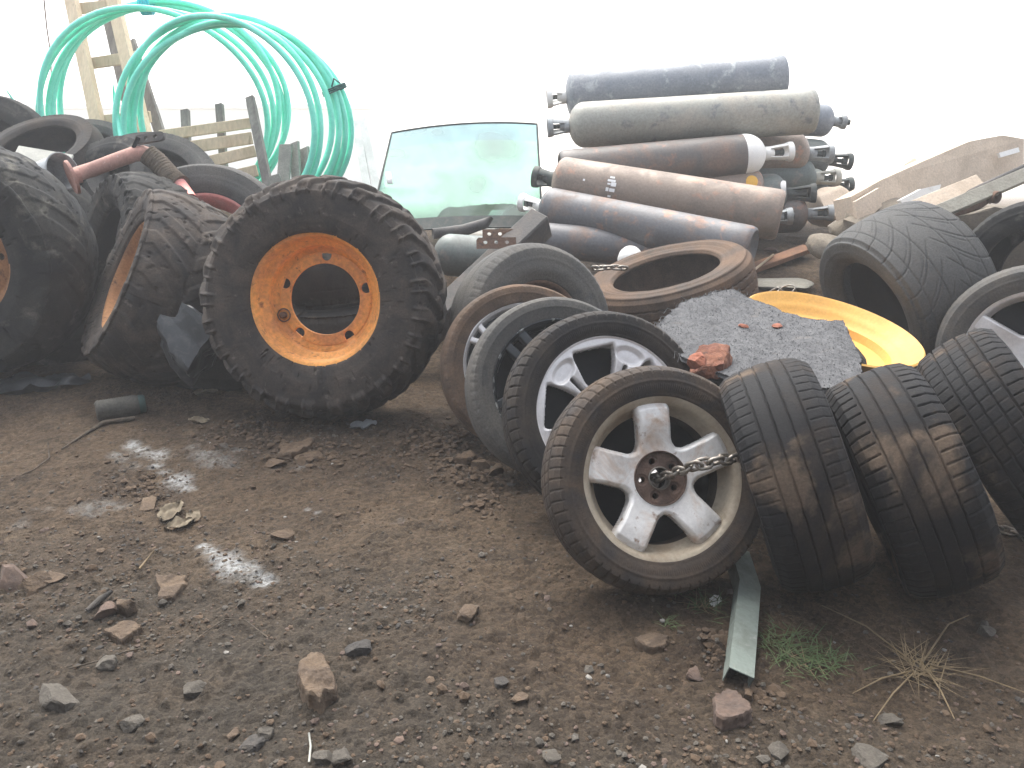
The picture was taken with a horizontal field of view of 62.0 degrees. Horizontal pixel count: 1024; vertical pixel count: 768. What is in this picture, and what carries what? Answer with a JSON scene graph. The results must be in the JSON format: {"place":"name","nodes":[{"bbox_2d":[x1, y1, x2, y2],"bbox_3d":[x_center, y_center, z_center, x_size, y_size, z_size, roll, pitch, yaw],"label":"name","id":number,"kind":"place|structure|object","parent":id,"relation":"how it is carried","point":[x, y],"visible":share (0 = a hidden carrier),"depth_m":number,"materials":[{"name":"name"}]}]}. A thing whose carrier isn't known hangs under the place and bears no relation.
{"place":"outdoors","nodes":[
{"label":"outdoors","id":0,"kind":"place"},
{"bbox_2d":[0,76,1023,767],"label":"ground","id":1,"kind":"structure","parent":0,"point":[898,122],"depth_m":2.42,"materials":[{"name":"soil"}]},
{"bbox_2d":[0,564,27,591],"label":"stone","id":2,"kind":"object","parent":1,"relation":"on","point":[13,576],"visible":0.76,"depth_m":2.47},
{"bbox_2d":[0,96,40,131],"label":"car tyre","id":3,"kind":"object","parent":1,"relation":"on","point":[13,112],"visible":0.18,"depth_m":5.94,"materials":[{"name":"rubber"}]},
{"bbox_2d":[17,570,51,596],"bbox_3d":[-1.390,0.583,2.481,0.075,0.064,0.088,12,23,31],"label":"stone","id":4,"kind":"object","parent":1,"relation":"on","point":[33,584],"visible":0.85,"depth_m":2.46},
{"bbox_2d":[0,371,90,394],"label":"plastic sheet","id":5,"kind":"object","parent":1,"relation":"on","point":[19,383],"visible":0.97,"depth_m":4.07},
{"bbox_2d":[0,146,99,371],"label":"tractor wheel","id":6,"kind":"object","parent":1,"relation":"on","point":[49,271],"visible":1,"depth_m":3.89,"materials":[{"name":"rubber"}]},
{"bbox_2d":[39,683,79,712],"bbox_3d":[-1.090,0.745,2.030,0.125,0.041,0.072,16,25,37],"label":"stone","id":7,"kind":"object","parent":1,"relation":"on","point":[58,698],"visible":1,"depth_m":2.01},
{"bbox_2d":[67,186,91,212],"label":"car tyre","id":8,"kind":"object","parent":1,"relation":"on","point":[83,199],"visible":0.06,"depth_m":5.14,"materials":[{"name":"rubber"}]},
{"bbox_2d":[16,146,73,161],"bbox_3d":[-2.719,-1.289,4.925,0.315,0.167,0.142,-2,20,-6],"label":"cream panel","id":9,"kind":"object","parent":8,"relation":"on","point":[35,154],"visible":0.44,"depth_m":4.93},
{"bbox_2d":[0,114,103,185],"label":"car tyre","id":10,"kind":"object","parent":8,"relation":"on","point":[75,136],"visible":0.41,"depth_m":5.70,"materials":[{"name":"rubber"}]},
{"bbox_2d":[84,136,152,174],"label":"car tyre","id":11,"kind":"object","parent":8,"relation":"on","point":[98,149],"visible":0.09,"depth_m":5.42,"materials":[{"name":"rubber"}]},
{"bbox_2d":[65,119,112,152],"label":"car tyre","id":12,"kind":"object","parent":1,"relation":"on","point":[104,128],"visible":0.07,"depth_m":6.25,"materials":[{"name":"grey rubber"}]},
{"bbox_2d":[61,416,134,448],"bbox_3d":[-1.743,0.196,3.552,0.091,0.024,0.367,10,22,25],"label":"stick","id":13,"kind":"object","parent":1,"relation":"on","point":[115,420],"visible":1,"depth_m":3.63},
{"bbox_2d":[92,601,116,619],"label":"stone","id":14,"kind":"object","parent":1,"relation":"on","point":[107,608],"visible":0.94,"depth_m":2.33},
{"bbox_2d":[95,655,117,670],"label":"stone","id":15,"kind":"object","parent":1,"relation":"on","point":[107,662],"visible":1,"depth_m":2.14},
{"bbox_2d":[64,0,164,131],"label":"tall pallet","id":16,"kind":"object","parent":1,"relation":"on","point":[123,47],"visible":0.45,"depth_m":6.78,"materials":[{"name":"brown wood"}]},
{"bbox_2d":[94,395,146,420],"bbox_3d":[-1.702,0.101,3.708,0.200,0.092,0.092,-10,22,-26],"label":"pipe offcut","id":17,"kind":"object","parent":1,"relation":"on","point":[119,407],"visible":0.98,"depth_m":3.67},
{"bbox_2d":[103,620,142,644],"bbox_3d":[-1.039,0.664,2.287,0.088,0.036,0.080,12,23,30],"label":"stone","id":18,"kind":"object","parent":1,"relation":"on","point":[122,632],"visible":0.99,"depth_m":2.27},
{"bbox_2d":[116,599,137,616],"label":"stone","id":19,"kind":"object","parent":1,"relation":"on","point":[127,608],"visible":0.99,"depth_m":2.35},
{"bbox_2d":[119,714,144,732],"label":"stone","id":20,"kind":"object","parent":1,"relation":"on","point":[131,723],"visible":1,"depth_m":1.94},
{"bbox_2d":[82,132,214,196],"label":"car tyre","id":21,"kind":"object","parent":1,"relation":"on","point":[177,151],"visible":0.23,"depth_m":5.77,"materials":[{"name":"grey rubber"}]},
{"bbox_2d":[81,189,228,386],"bbox_3d":[-1.660,-0.450,4.049,0.781,0.936,0.920,-11,23,-27],"label":"tractor wheel","id":22,"kind":"object","parent":1,"relation":"on","point":[158,255],"visible":0.84,"depth_m":3.72,"materials":[{"name":"rubber"}]},
{"bbox_2d":[157,303,216,387],"bbox_3d":[-1.371,-0.173,3.707,0.274,0.382,0.252,10,22,25],"label":"plastic bag","id":23,"kind":"object","parent":22,"relation":"on","point":[189,352],"visible":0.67,"depth_m":3.63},
{"bbox_2d":[35,0,290,181],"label":"pipe coil","id":24,"kind":"object","parent":1,"relation":"on","point":[73,36],"visible":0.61,"depth_m":6.21,"materials":[{"name":"green plastic"}]},
{"bbox_2d":[157,500,183,520],"bbox_3d":[-1.158,0.428,2.895,0.079,0.039,0.127,0,20,0],"label":"dry leaf","id":25,"kind":"object","parent":1,"relation":"on","point":[168,511],"visible":1,"depth_m":2.90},
{"bbox_2d":[155,573,188,605],"bbox_3d":[-0.988,0.589,2.481,0.092,0.040,0.166,-9,22,-23],"label":"stone","id":26,"kind":"object","parent":1,"relation":"on","point":[171,587],"visible":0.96,"depth_m":2.46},
{"bbox_2d":[183,680,204,697],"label":"stone","id":27,"kind":"object","parent":1,"relation":"on","point":[193,689],"visible":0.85,"depth_m":2.04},
{"bbox_2d":[23,103,384,188],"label":"boundary wall","id":28,"kind":"structure","parent":1,"relation":"on","point":[299,128],"depth_m":9.94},
{"bbox_2d":[159,103,258,176],"bbox_3d":[-2.208,-1.673,6.261,0.786,0.738,0.488,0,20,0],"label":"pallet","id":29,"kind":"object","parent":1,"relation":"on","point":[222,142],"visible":0.45,"depth_m":6.19,"materials":[{"name":"brown wood"}]},
{"bbox_2d":[112,12,353,176],"bbox_3d":[-1.929,-1.776,5.864,1.635,1.465,0.409,0,20,0],"label":"pipe coil","id":30,"kind":"object","parent":1,"relation":"on","point":[301,53],"visible":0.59,"depth_m":5.78,"materials":[{"name":"green plastic"}]},
{"bbox_2d":[177,304,312,390],"bbox_3d":[-1.399,-0.264,4.251,0.839,0.393,0.838,0,20,0],"label":"car tyre","id":31,"kind":"object","parent":1,"relation":"on","point":[217,375],"visible":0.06,"depth_m":3.94,"materials":[{"name":"rubber"}]},
{"bbox_2d":[239,734,265,752],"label":"stone","id":32,"kind":"object","parent":1,"relation":"on","point":[252,742],"visible":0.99,"depth_m":1.87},
{"bbox_2d":[245,95,270,185],"bbox_3d":[-1.780,-1.641,6.050,0.070,0.774,0.580,-9,22,-23],"label":"grey post","id":33,"kind":"object","parent":1,"relation":"on","point":[259,144],"visible":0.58,"depth_m":6.05,"materials":[{"name":"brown wood"}]},
{"bbox_2d":[269,141,309,183],"bbox_3d":[-1.524,-1.448,5.927,0.285,0.460,0.283,0,20,0],"label":"board bundle","id":34,"kind":"object","parent":1,"relation":"on","point":[292,159],"visible":0.52,"depth_m":5.91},
{"bbox_2d":[276,437,313,460],"bbox_3d":[-0.843,0.258,3.362,0.089,0.051,0.203,14,24,33],"label":"stone","id":35,"kind":"object","parent":1,"relation":"on","point":[291,450],"visible":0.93,"depth_m":3.33,"materials":[{"name":"stone"}]},
{"bbox_2d":[296,652,338,715],"bbox_3d":[-0.470,0.708,2.044,0.091,0.067,0.227,-9,22,-22],"label":"stone","id":36,"kind":"object","parent":1,"relation":"on","point":[318,690],"visible":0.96,"depth_m":2.01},
{"bbox_2d":[311,750,332,764],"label":"stone","id":37,"kind":"object","parent":1,"relation":"on","point":[322,757],"visible":0.92,"depth_m":1.81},
{"bbox_2d":[199,175,446,419],"bbox_3d":[-0.792,-0.360,3.622,1.032,1.025,0.608,0,20,0],"label":"tractor wheel","id":38,"kind":"object","parent":1,"relation":"on","point":[268,241],"visible":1,"depth_m":3.47,"materials":[{"name":"rubber"}]},
{"bbox_2d":[299,302,359,338],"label":"car tyre","id":39,"kind":"object","parent":1,"relation":"on","point":[330,319],"visible":0.06,"depth_m":4.14,"materials":[{"name":"rubber"}]},
{"bbox_2d":[283,253,369,307],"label":"car tyre","id":40,"kind":"object","parent":39,"relation":"on","point":[322,285],"visible":0.16,"depth_m":4.16,"materials":[{"name":"rubber"}]},
{"bbox_2d":[332,748,351,765],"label":"stone","id":41,"kind":"object","parent":1,"relation":"on","point":[342,755],"visible":1,"depth_m":1.80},
{"bbox_2d":[345,639,371,656],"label":"stone","id":42,"kind":"object","parent":1,"relation":"on","point":[360,648],"visible":1,"depth_m":2.13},
{"bbox_2d":[354,120,370,184],"bbox_3d":[-1.326,-1.956,7.600,0.074,0.739,0.747,-6,21,-16],"label":"leaning plank","id":43,"kind":"object","parent":1,"relation":"on","point":[363,165],"visible":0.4,"depth_m":7.63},
{"bbox_2d":[358,118,381,191],"bbox_3d":[-1.252,-1.964,7.600,0.074,0.756,0.763,-7,21,-18],"label":"leaning plank","id":44,"kind":"object","parent":1,"relation":"on","point":[371,162],"visible":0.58,"depth_m":7.63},
{"bbox_2d":[76,408,786,707],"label":"soil clods","id":45,"kind":"object","parent":1,"relation":"on","point":[749,692],"visible":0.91,"depth_m":3.25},
{"bbox_2d":[377,122,541,229],"bbox_3d":[-0.359,-1.346,5.497,1.154,0.632,0.627,-3,20,-7],"label":"windscreen","id":46,"kind":"object","parent":1,"relation":"on","point":[498,221],"visible":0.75,"depth_m":5.39,"materials":[{"name":"green glass"}]},
{"bbox_2d":[432,216,492,238],"bbox_3d":[-0.289,-0.918,4.987,0.361,0.119,0.081,-5,20,-12],"label":"rubber hose","id":47,"kind":"object","parent":1,"relation":"on","point":[469,228],"visible":0.9,"depth_m":4.97,"materials":[{"name":"rubber"}]},
{"bbox_2d":[435,234,495,276],"bbox_3d":[-0.237,-0.696,4.650,0.389,0.236,0.231,6,21,15],"label":"gas cylinder","id":48,"kind":"object","parent":1,"relation":"on","point":[459,254],"visible":0.38,"depth_m":4.56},
{"bbox_2d":[457,604,478,623],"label":"stone","id":49,"kind":"object","parent":1,"relation":"on","point":[467,613],"visible":1,"depth_m":2.27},
{"bbox_2d":[440,209,551,342],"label":"steel beam","id":50,"kind":"structure","parent":1,"relation":"on","point":[532,226],"depth_m":4.35,"materials":[{"name":"white paint"}]},
{"bbox_2d":[440,284,566,437],"bbox_3d":[0.045,-0.068,3.461,0.674,0.647,0.447,0,20,0],"label":"car wheel","id":51,"kind":"object","parent":1,"relation":"on","point":[474,319],"visible":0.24,"depth_m":3.37,"materials":[{"name":"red rubber"}]},
{"bbox_2d":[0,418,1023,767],"bbox_3d":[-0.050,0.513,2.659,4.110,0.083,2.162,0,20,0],"label":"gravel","id":52,"kind":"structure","parent":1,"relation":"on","point":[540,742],"depth_m":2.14,"materials":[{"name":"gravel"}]},
{"bbox_2d":[449,243,607,325],"bbox_3d":[0.083,-0.250,3.719,0.721,0.720,0.454,-10,22,-26],"label":"truck tyre","id":53,"kind":"object","parent":1,"relation":"on","point":[563,272],"visible":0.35,"depth_m":3.60,"materials":[{"name":"grey rubber"}]},
{"bbox_2d":[464,297,601,471],"bbox_3d":[0.162,0.014,3.166,0.674,0.650,0.465,0,20,0],"label":"car wheel","id":54,"kind":"object","parent":1,"relation":"on","point":[505,338],"visible":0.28,"depth_m":3.08,"materials":[{"name":"grey rubber"}]},
{"bbox_2d":[542,749,561,764],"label":"stone","id":55,"kind":"object","parent":1,"relation":"on","point":[551,756],"visible":1,"depth_m":1.81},
{"bbox_2d":[502,311,690,494],"bbox_3d":[0.305,0.098,2.836,0.678,0.657,0.486,0,20,0],"label":"car wheel","id":56,"kind":"object","parent":1,"relation":"on","point":[557,368],"visible":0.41,"depth_m":2.76,"materials":[{"name":"rubber"}]},
{"bbox_2d":[544,223,649,263],"bbox_3d":[0.525,-0.828,5.085,0.986,0.259,0.211,3,20,9],"label":"gas cylinder","id":57,"kind":"object","parent":1,"relation":"on","point":[586,243],"visible":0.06,"depth_m":5.00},
{"bbox_2d":[517,188,758,259],"bbox_3d":[0.699,-0.937,5.045,1.492,0.376,0.252,11,23,28],"label":"gas cylinder","id":58,"kind":"object","parent":57,"relation":"on","point":[650,227],"visible":0.81,"depth_m":4.92,"materials":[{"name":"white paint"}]},
{"bbox_2d":[531,157,785,239],"bbox_3d":[0.872,-1.154,5.253,1.559,0.445,0.303,7,21,18],"label":"gas cylinder","id":59,"kind":"object","parent":58,"relation":"on","point":[760,208],"visible":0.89,"depth_m":5.09,"materials":[{"name":"metal"}]},
{"bbox_2d":[541,366,760,594],"bbox_3d":[0.399,0.267,2.399,0.634,0.619,0.461,0,20,0],"label":"car wheel","id":60,"kind":"object","parent":1,"relation":"on","point":[613,438],"visible":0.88,"depth_m":2.33,"materials":[{"name":"brown rubber"}]},
{"bbox_2d":[650,452,739,482],"bbox_3d":[0.505,0.242,2.283,0.290,0.159,0.175,5,21,14],"label":"chain","id":61,"kind":"object","parent":60,"relation":"attached to","point":[685,469],"visible":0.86,"depth_m":2.23,"materials":[{"name":"metal"}]},
{"bbox_2d":[634,632,668,653],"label":"stone","id":62,"kind":"object","parent":1,"relation":"on","point":[651,643],"visible":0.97,"depth_m":2.17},
{"bbox_2d":[594,240,757,325],"bbox_3d":[0.805,-0.466,4.350,0.873,0.477,0.872,0,20,0],"label":"truck tyre","id":63,"kind":"object","parent":1,"relation":"on","point":[652,285],"visible":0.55,"depth_m":4.31,"materials":[{"name":"red rubber"}]},
{"bbox_2d":[674,587,730,623],"bbox_3d":[0.525,0.596,2.358,0.192,0.025,0.191,0,20,0],"label":"grass tuft","id":64,"kind":"object","parent":1,"relation":"on","point":[703,599],"visible":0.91,"depth_m":2.36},
{"bbox_2d":[712,689,752,731],"bbox_3d":[0.502,0.744,1.970,0.100,0.056,0.151,0,20,0],"label":"stone","id":65,"kind":"object","parent":1,"relation":"on","point":[737,712],"visible":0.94,"depth_m":1.93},
{"bbox_2d":[722,551,760,686],"bbox_3d":[0.619,0.607,2.282,0.102,0.086,0.552,5,21,12],"label":"metal channel","id":66,"kind":"object","parent":1,"relation":"on","point":[742,636],"visible":0.89,"depth_m":2.23,"materials":[{"name":"metal"}]},
{"bbox_2d":[767,741,789,760],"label":"stone","id":67,"kind":"object","parent":1,"relation":"on","point":[779,750],"visible":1,"depth_m":1.85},
{"bbox_2d":[754,244,809,272],"bbox_3d":[1.654,-0.775,5.248,0.571,0.093,0.100,-14,24,-34],"label":"wood plank","id":68,"kind":"object","parent":1,"relation":"on","point":[787,255],"visible":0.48,"depth_m":5.22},
{"bbox_2d":[757,616,811,661],"bbox_3d":[0.696,0.655,2.231,0.188,0.025,0.198,0,20,0],"label":"grass tuft","id":69,"kind":"object","parent":1,"relation":"on","point":[768,637],"visible":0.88,"depth_m":2.23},
{"bbox_2d":[718,358,875,593],"bbox_3d":[0.790,0.255,2.400,0.445,0.658,0.652,0,20,0],"label":"car tyre","id":70,"kind":"object","parent":1,"relation":"on","point":[799,475],"visible":0.98,"depth_m":2.13,"materials":[{"name":"black rubber"}]},
{"bbox_2d":[757,618,853,689],"bbox_3d":[0.729,0.677,2.183,0.302,0.026,0.255,-18,26,-40],"label":"grass tuft","id":71,"kind":"object","parent":1,"relation":"on","point":[786,653],"visible":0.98,"depth_m":2.17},
{"bbox_2d":[778,200,834,232],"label":"gas cylinder","id":72,"kind":"object","parent":1,"relation":"on","point":[802,212],"visible":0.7,"depth_m":5.69,"materials":[{"name":"grey metal"}]},
{"bbox_2d":[710,171,785,190],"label":"gas cylinder","id":73,"kind":"object","parent":72,"relation":"on","point":[755,178],"visible":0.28,"depth_m":5.55,"materials":[{"name":"white paint"}]},
{"bbox_2d":[558,134,794,177],"bbox_3d":[1.079,-1.449,5.594,1.554,0.370,0.278,-2,20,-5],"label":"gas cylinder","id":74,"kind":"object","parent":73,"relation":"on","point":[716,156],"visible":0.77,"depth_m":5.47,"materials":[{"name":"white paint"}]},
{"bbox_2d":[547,88,819,147],"bbox_3d":[1.132,-1.784,5.718,1.798,0.381,0.298,0,20,-1],"label":"gas cylinder","id":75,"kind":"object","parent":74,"relation":"on","point":[770,113],"visible":0.99,"depth_m":5.59,"materials":[{"name":"grey metal"}]},
{"bbox_2d":[546,54,789,113],"bbox_3d":[1.072,-2.075,5.948,1.668,0.428,0.316,-1,20,-2],"label":"gas cylinder","id":76,"kind":"object","parent":75,"relation":"on","point":[750,74],"visible":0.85,"depth_m":5.81,"materials":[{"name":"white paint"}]},
{"bbox_2d":[762,174,816,205],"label":"gas cylinder","id":77,"kind":"object","parent":72,"relation":"on","point":[774,181],"visible":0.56,"depth_m":5.64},
{"bbox_2d":[805,233,836,258],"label":"boulder","id":78,"kind":"object","parent":1,"relation":"on","point":[816,244],"visible":0.45,"depth_m":4.84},
{"bbox_2d":[805,186,849,227],"bbox_3d":[2.205,-1.225,5.900,0.356,0.279,0.330,0,20,0],"label":"boulder","id":79,"kind":"object","parent":1,"relation":"on","point":[826,196],"visible":0.34,"depth_m":5.84,"materials":[{"name":"beige stone"}]},
{"bbox_2d":[794,634,875,677],"bbox_3d":[0.793,0.691,2.145,0.172,0.019,0.182,-14,24,-34],"label":"grass tuft","id":80,"kind":"object","parent":1,"relation":"on","point":[834,659],"visible":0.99,"depth_m":2.15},
{"bbox_2d":[749,291,925,371],"bbox_3d":[1.271,-0.057,3.486,0.735,0.532,0.723,0,20,0],"label":"yellow rim","id":81,"kind":"object","parent":1,"relation":"on","point":[878,341],"visible":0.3,"depth_m":3.61,"materials":[{"name":"paint"}]},
{"bbox_2d":[654,285,862,392],"bbox_3d":[0.866,-0.166,2.989,0.747,0.134,0.866,14,24,33],"label":"carpet","id":82,"kind":"object","parent":81,"relation":"on","point":[827,352],"visible":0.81,"depth_m":2.98,"materials":[{"name":"carpet"}]},
{"bbox_2d":[690,343,732,378],"bbox_3d":[0.636,-0.074,2.736,0.128,0.099,0.175,14,24,33],"label":"rusty lump","id":83,"kind":"object","parent":82,"relation":"on","point":[718,356],"visible":0.7,"depth_m":2.70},
{"bbox_2d":[687,352,706,368],"bbox_3d":[0.580,-0.072,2.655,0.062,0.053,0.061,18,27,41],"label":"brick piece","id":84,"kind":"object","parent":83,"relation":"on","point":[697,360],"visible":1,"depth_m":2.64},
{"bbox_2d":[827,197,900,235],"bbox_3d":[2.369,-0.888,5.107,0.918,0.423,0.607,0,20,0],"label":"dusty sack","id":85,"kind":"object","parent":1,"relation":"on","point":[836,228],"visible":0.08,"depth_m":5.06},
{"bbox_2d":[833,135,1023,220],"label":"truck side panel","id":86,"kind":"object","parent":85,"relation":"on","point":[985,159],"visible":0.73,"depth_m":5.28,"materials":[{"name":"beige metal"}]},
{"bbox_2d":[851,743,888,767],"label":"stone","id":87,"kind":"object","parent":1,"relation":"on","point":[868,756],"visible":0.96,"depth_m":1.83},
{"bbox_2d":[877,713,903,726],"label":"stone","id":88,"kind":"object","parent":1,"relation":"on","point":[890,719],"visible":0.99,"depth_m":1.95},
{"bbox_2d":[819,201,996,368],"bbox_3d":[1.823,-0.435,3.951,0.656,0.812,0.765,-6,21,-15],"label":"wide tyre","id":89,"kind":"object","parent":1,"relation":"on","point":[915,269],"visible":0.67,"depth_m":3.65,"materials":[{"name":"grey rubber"}]},
{"bbox_2d":[825,363,1005,599],"bbox_3d":[1.115,0.267,2.397,0.488,0.648,0.653,0,20,0],"label":"car tyre","id":90,"kind":"object","parent":1,"relation":"on","point":[929,510],"visible":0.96,"depth_m":2.13,"materials":[{"name":"black rubber"}]},
{"bbox_2d":[867,626,985,697],"bbox_3d":[1.004,0.699,2.114,0.299,0.041,0.260,-16,25,-37],"label":"dry grass clump","id":91,"kind":"object","parent":1,"relation":"on","point":[922,666],"visible":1,"depth_m":2.13,"materials":[{"name":"plant"}]},
{"bbox_2d":[916,328,1023,537],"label":"car tyre","id":92,"kind":"object","parent":1,"relation":"on","point":[974,378],"visible":0.93,"depth_m":2.39,"materials":[{"name":"black rubber"}]},
{"bbox_2d":[935,265,1023,367],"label":"car wheel","id":93,"kind":"object","parent":1,"relation":"on","point":[994,302],"visible":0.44,"depth_m":3.43,"materials":[{"name":"metal"}]},
{"bbox_2d":[957,205,1023,269],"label":"dusty sack","id":94,"kind":"object","parent":1,"relation":"on","point":[973,220],"visible":0.17,"depth_m":4.61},
{"bbox_2d":[912,175,982,204],"bbox_3d":[2.335,-1.008,4.800,0.726,0.308,0.099,-5,21,-15],"label":"dusty plank","id":95,"kind":"object","parent":94,"relation":"on","point":[939,196],"visible":0.3,"depth_m":4.82,"materials":[{"name":"beige wood"}]},
{"bbox_2d":[954,191,1001,215],"bbox_3d":[2.462,-0.953,4.708,0.445,0.243,0.116,-3,20,-7],"label":"elbow pipe","id":96,"kind":"object","parent":94,"relation":"on","point":[993,199],"visible":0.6,"depth_m":4.67,"materials":[{"name":"metal"}]},
{"bbox_2d":[936,168,1023,213],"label":"dusty plank","id":97,"kind":"object","parent":94,"relation":"on","point":[977,195],"visible":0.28,"depth_m":4.66,"materials":[{"name":"wood"}]},
{"bbox_2d":[973,201,1023,271],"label":"car tyre","id":98,"kind":"object","parent":1,"relation":"on","point":[999,234],"visible":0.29,"depth_m":3.97,"materials":[{"name":"rubber"}]},
{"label":"car tyre","id":99,"kind":"object","parent":1,"relation":"on","visible":0},
{"bbox_2d":[86,171,188,275],"bbox_3d":[-2.080,-0.697,4.748,0.685,0.948,0.954,-16,25,-37],"label":"tractor tyre","id":100,"kind":"object","parent":99,"relation":"on","point":[114,197],"visible":0.23,"depth_m":4.64,"materials":[{"name":"rubber"}]},
{"bbox_2d":[63,145,196,196],"bbox_3d":[-2.103,-1.153,4.724,0.689,0.314,0.312,-4,20,-10],"label":"exhaust pipe","id":101,"kind":"object","parent":100,"relation":"on","point":[153,159],"visible":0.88,"depth_m":4.71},
{"bbox_2d":[36,152,76,189],"bbox_3d":[-2.533,-1.152,4.688,0.194,0.206,0.206,-7,15,26],"label":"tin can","id":102,"kind":"object","parent":101,"relation":"on","point":[52,163],"visible":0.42,"depth_m":4.72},
{"bbox_2d":[132,131,165,147],"bbox_3d":[-2.024,-1.329,4.755,0.186,0.163,0.064,0,20,0],"label":"steel bracket","id":103,"kind":"object","parent":101,"relation":"on","point":[142,140],"visible":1,"depth_m":4.74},
{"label":"car tyre","id":104,"kind":"object","parent":1,"relation":"on","visible":0},
{"bbox_2d":[116,164,266,235],"bbox_3d":[-1.760,-0.778,4.950,0.992,0.958,0.684,0,20,0],"label":"tractor tyre","id":105,"kind":"object","parent":104,"relation":"on","point":[227,189],"visible":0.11,"depth_m":4.85,"materials":[{"name":"grey rubber"}]},
{"bbox_2d":[0,0,1023,75],"label":"sky","id":106,"kind":"structure","parent":0,"point":[353,37],"materials":[{"name":"white"}]},
{"bbox_2d":[758,278,813,289],"bbox_3d":[1.535,-0.577,4.909,0.415,0.043,0.282,0,20,0],"label":"concrete slab","id":107,"kind":"object","parent":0,"point":[798,283],"depth_m":4.86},
{"bbox_3d":[1.250,-1.041,5.900,0.120,0.120,1.404,1,20,4],"label":"timber bearer","id":108,"kind":"object","parent":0,"visible":0},
{"bbox_2d":[805,169,854,197],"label":"gas cylinder","id":109,"kind":"object","parent":108,"relation":"on","point":[848,184],"visible":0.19,"depth_m":6.31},
{"bbox_2d":[759,160,841,197],"bbox_3d":[1.521,-1.443,6.079,1.643,0.317,0.282,-1,20,-2],"label":"gas cylinder","id":110,"kind":"object","parent":109,"relation":"on","point":[807,174],"visible":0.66,"depth_m":5.97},
{"bbox_2d":[758,135,835,167],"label":"gas cylinder","id":111,"kind":"object","parent":110,"relation":"on","point":[805,152],"visible":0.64,"depth_m":5.93,"materials":[{"name":"grey metal"}]},
{"bbox_2d":[807,138,853,170],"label":"gas cylinder","id":112,"kind":"object","parent":109,"relation":"on","point":[845,164],"visible":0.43,"depth_m":6.45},
{"bbox_2d":[804,104,850,136],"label":"gas cylinder","id":113,"kind":"object","parent":112,"relation":"on","point":[829,120],"visible":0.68,"depth_m":6.42,"materials":[{"name":"grey metal"}]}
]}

